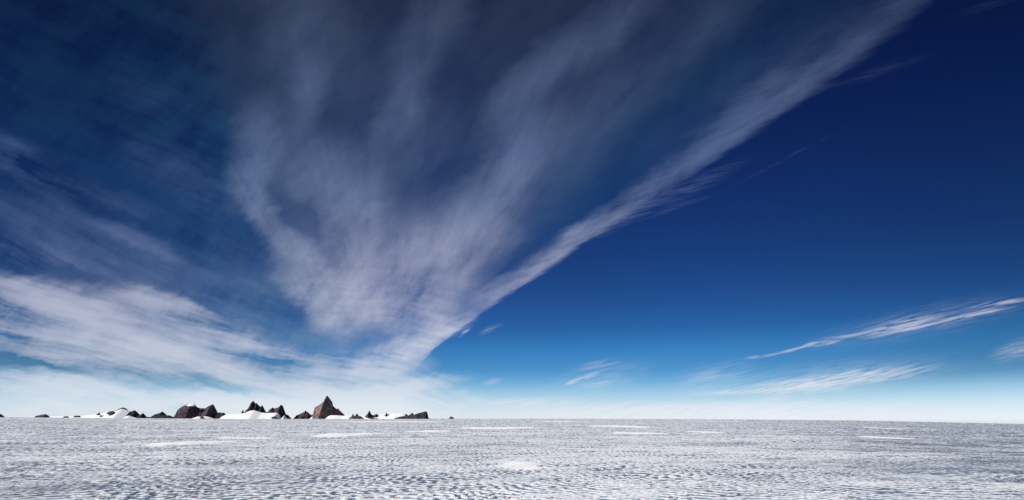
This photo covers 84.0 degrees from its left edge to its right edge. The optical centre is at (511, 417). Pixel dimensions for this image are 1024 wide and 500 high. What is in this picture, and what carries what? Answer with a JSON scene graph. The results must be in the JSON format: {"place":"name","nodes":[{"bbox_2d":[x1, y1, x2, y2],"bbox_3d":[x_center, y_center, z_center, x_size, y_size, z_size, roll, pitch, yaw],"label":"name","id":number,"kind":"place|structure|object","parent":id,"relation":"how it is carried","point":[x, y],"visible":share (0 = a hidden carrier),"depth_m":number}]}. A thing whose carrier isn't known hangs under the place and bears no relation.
{"place":"outdoors","nodes":[
{"label":"outdoors","id":0,"kind":"place"},
{"bbox_2d":[49,409,129,417],"bbox_3d":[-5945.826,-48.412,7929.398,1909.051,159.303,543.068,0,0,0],"label":"snow slope","id":1,"kind":"structure","parent":0,"point":[121,413],"depth_m":7832.15},
{"bbox_2d":[220,410,280,418],"bbox_3d":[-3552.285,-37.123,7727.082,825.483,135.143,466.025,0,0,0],"label":"snow slope","id":2,"kind":"structure","parent":0,"point":[252,414],"depth_m":7631.18},
{"bbox_2d":[326,413,430,418],"bbox_3d":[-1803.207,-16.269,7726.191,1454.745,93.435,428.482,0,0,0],"label":"snow slope","id":3,"kind":"structure","parent":0,"point":[392,416],"depth_m":7632.52},
{"bbox_2d":[0,417,1023,499],"bbox_3d":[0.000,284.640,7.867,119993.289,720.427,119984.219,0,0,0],"label":"ground","id":4,"kind":"structure","parent":0,"point":[41,458],"depth_m":37.95},
{"bbox_2d":[0,418,36,418],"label":"snow drift","id":5,"kind":"object","parent":4,"relation":"on","point":[18,418],"visible":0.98,"depth_m":1084.69},
{"bbox_2d":[35,414,49,417],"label":"rock outcrop","id":6,"kind":"object","parent":4,"relation":"on","point":[44,416],"visible":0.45,"depth_m":7384.07},
{"bbox_2d":[126,410,150,417],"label":"rock peak","id":7,"kind":"object","parent":4,"relation":"on","point":[135,414],"visible":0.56,"depth_m":7817.66},
{"bbox_2d":[151,412,165,417],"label":"rock peak","id":8,"kind":"object","parent":4,"relation":"on","point":[158,414],"visible":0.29,"depth_m":7971.67},
{"bbox_2d":[154,415,173,417],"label":"rock peak","id":9,"kind":"object","parent":4,"relation":"on","point":[165,416],"visible":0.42,"depth_m":7780.20},
{"bbox_2d":[144,440,238,446],"bbox_3d":[-36.181,2.858,63.724,6.805,0.394,17.441,0,0,0],"label":"snow drift","id":10,"kind":"object","parent":4,"relation":"on","point":[180,443],"visible":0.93,"depth_m":61.44},
{"bbox_2d":[174,403,217,418],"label":"rock peak","id":11,"kind":"object","parent":4,"relation":"on","point":[191,410],"visible":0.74,"depth_m":7912.80},
{"bbox_2d":[191,416,212,418],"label":"snow slope","id":12,"kind":"structure","parent":4,"relation":"on","point":[205,417],"depth_m":7578.86},
{"bbox_2d":[215,412,225,418],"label":"rock peak","id":13,"kind":"object","parent":4,"relation":"on","point":[219,415],"visible":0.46,"depth_m":7905.79},
{"bbox_2d":[213,437,270,438],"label":"snow drift","id":14,"kind":"object","parent":4,"relation":"on","point":[242,437],"visible":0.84,"depth_m":83.47},
{"bbox_2d":[244,401,266,412],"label":"rock peak","id":15,"kind":"object","parent":4,"relation":"on","point":[255,406],"visible":0.27,"depth_m":8007.15},
{"bbox_2d":[267,407,278,412],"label":"rock peak","id":16,"kind":"object","parent":4,"relation":"on","point":[273,410],"visible":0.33,"depth_m":7959.94},
{"bbox_2d":[277,405,290,418],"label":"rock peak","id":17,"kind":"object","parent":4,"relation":"on","point":[281,412],"visible":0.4,"depth_m":7869.20},
{"bbox_2d":[293,410,311,418],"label":"rock peak","id":18,"kind":"object","parent":4,"relation":"on","point":[305,415],"visible":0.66,"depth_m":7951.35},
{"bbox_2d":[312,396,344,418],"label":"rock peak","id":19,"kind":"object","parent":4,"relation":"on","point":[325,408],"visible":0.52,"depth_m":7892.43},
{"bbox_2d":[310,433,382,437],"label":"snow drift","id":20,"kind":"object","parent":4,"relation":"on","point":[328,435],"visible":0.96,"depth_m":97.63},
{"bbox_2d":[349,416,363,418],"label":"rock outcrop","id":21,"kind":"object","parent":4,"relation":"on","point":[356,417],"visible":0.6,"depth_m":7384.08},
{"bbox_2d":[365,421,438,421],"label":"snow drift","id":22,"kind":"object","parent":4,"relation":"on","point":[401,421],"visible":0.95,"depth_m":521.37},
{"bbox_2d":[394,411,428,418],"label":"rock peak","id":23,"kind":"object","parent":4,"relation":"on","point":[422,415],"visible":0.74,"depth_m":7317.08},
{"bbox_2d":[410,430,451,431],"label":"snow drift","id":24,"kind":"object","parent":4,"relation":"on","point":[432,431],"visible":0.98,"depth_m":122.79},
{"bbox_2d":[462,427,537,428],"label":"snow drift","id":25,"kind":"object","parent":4,"relation":"on","point":[499,427],"visible":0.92,"depth_m":170.16},
{"bbox_2d":[494,461,546,469],"bbox_3d":[0.387,2.847,33.637,3.333,0.247,6.402,0,0,0],"label":"snow drift","id":26,"kind":"object","parent":4,"relation":"on","point":[517,465],"visible":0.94,"depth_m":33.19},
{"bbox_2d":[539,421,573,421],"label":"snow drift","id":27,"kind":"object","parent":4,"relation":"on","point":[556,421],"visible":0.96,"depth_m":525.55},
{"bbox_2d":[590,425,648,427],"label":"snow drift","id":28,"kind":"object","parent":4,"relation":"on","point":[620,426],"visible":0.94,"depth_m":204.47},
{"bbox_2d":[614,432,669,433],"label":"snow drift","id":29,"kind":"object","parent":4,"relation":"on","point":[639,433],"visible":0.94,"depth_m":108.02},
{"bbox_2d":[685,431,722,432],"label":"snow drift","id":30,"kind":"object","parent":4,"relation":"on","point":[703,431],"visible":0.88,"depth_m":122.13},
{"bbox_2d":[856,436,914,438],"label":"snow drift","id":31,"kind":"object","parent":4,"relation":"on","point":[885,437],"visible":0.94,"depth_m":94.24},
{"bbox_2d":[0,0,1023,423],"label":"sky","id":32,"kind":"structure","parent":0,"point":[458,209]}
]}

